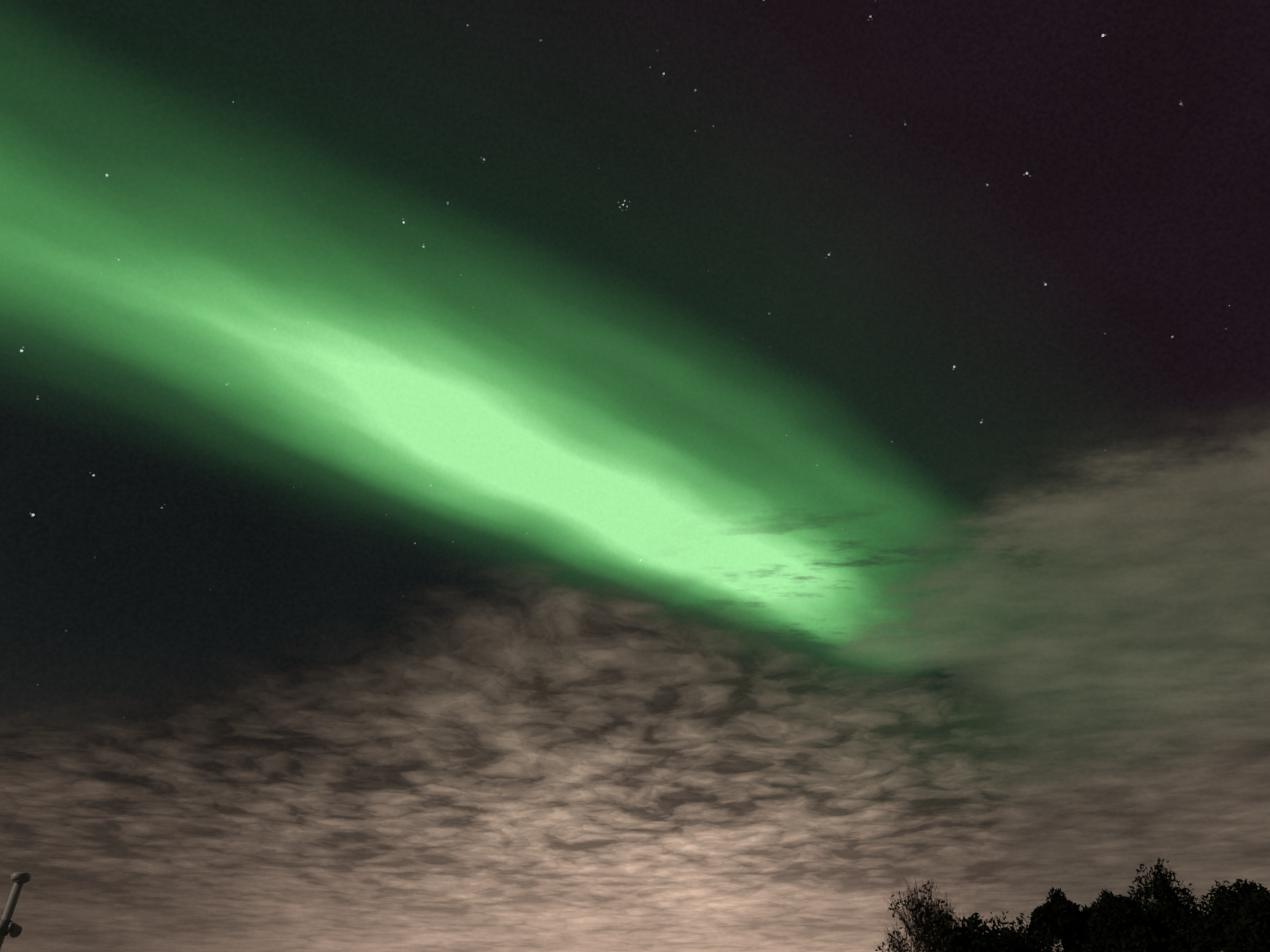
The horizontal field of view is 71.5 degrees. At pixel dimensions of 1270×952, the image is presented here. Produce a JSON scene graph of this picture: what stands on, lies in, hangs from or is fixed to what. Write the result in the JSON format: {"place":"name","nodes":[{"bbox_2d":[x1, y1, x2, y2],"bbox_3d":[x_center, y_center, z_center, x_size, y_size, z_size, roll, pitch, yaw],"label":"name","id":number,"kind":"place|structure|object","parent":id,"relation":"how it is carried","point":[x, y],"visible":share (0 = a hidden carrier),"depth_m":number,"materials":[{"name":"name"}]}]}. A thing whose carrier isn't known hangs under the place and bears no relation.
{"place":"outdoors","nodes":[
{"label":"outdoors","id":0,"kind":"place"},
{"bbox_2d":[0,0,1269,951],"label":"sky","id":1,"kind":"structure","parent":0,"point":[475,475],"materials":[{"name":"green"}]},
{"bbox_3d":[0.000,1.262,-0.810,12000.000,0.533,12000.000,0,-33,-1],"label":"ground","id":2,"kind":"structure","parent":0,"visible":0},
{"bbox_2d":[875,871,998,951],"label":"twiggy tree","id":3,"kind":"object","parent":2,"relation":"on","point":[927,931],"visible":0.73,"depth_m":39.20,"materials":[{"name":"black plant"}]},
{"bbox_2d":[932,912,1024,951],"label":"tree","id":4,"kind":"object","parent":2,"relation":"on","point":[966,940],"visible":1,"depth_m":36.43,"materials":[{"name":"black plant"}]},
{"bbox_2d":[989,909,1063,951],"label":"tree","id":5,"kind":"object","parent":2,"relation":"on","point":[1032,942],"visible":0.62,"depth_m":37.91,"materials":[{"name":"black plant"}]},
{"bbox_2d":[1028,886,1188,951],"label":"dense tree","id":6,"kind":"object","parent":2,"relation":"on","point":[1116,923],"visible":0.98,"depth_m":40.12,"materials":[{"name":"black plant"}]},
{"bbox_2d":[1126,858,1220,951],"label":"tall thin tree","id":7,"kind":"object","parent":2,"relation":"on","point":[1168,902],"visible":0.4,"depth_m":49.46,"materials":[{"name":"black plant"}]},
{"bbox_2d":[1187,879,1269,951],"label":"tree","id":8,"kind":"object","parent":2,"relation":"on","point":[1238,920],"visible":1,"depth_m":37.71,"materials":[{"name":"black plant"}]},
{"bbox_3d":[-4.004,4.651,4.410,0.320,0.135,0.320,0,-33,-1],"label":"pole socket","id":9,"kind":"object","parent":2,"relation":"on","visible":0},
{"bbox_2d":[0,872,31,949],"bbox_3d":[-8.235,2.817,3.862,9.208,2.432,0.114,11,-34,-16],"label":"clothes pole","id":10,"kind":"object","parent":9,"relation":"attached to","point":[7,924],"visible":1,"depth_m":5.61,"materials":[{"name":"metal"}]}
]}

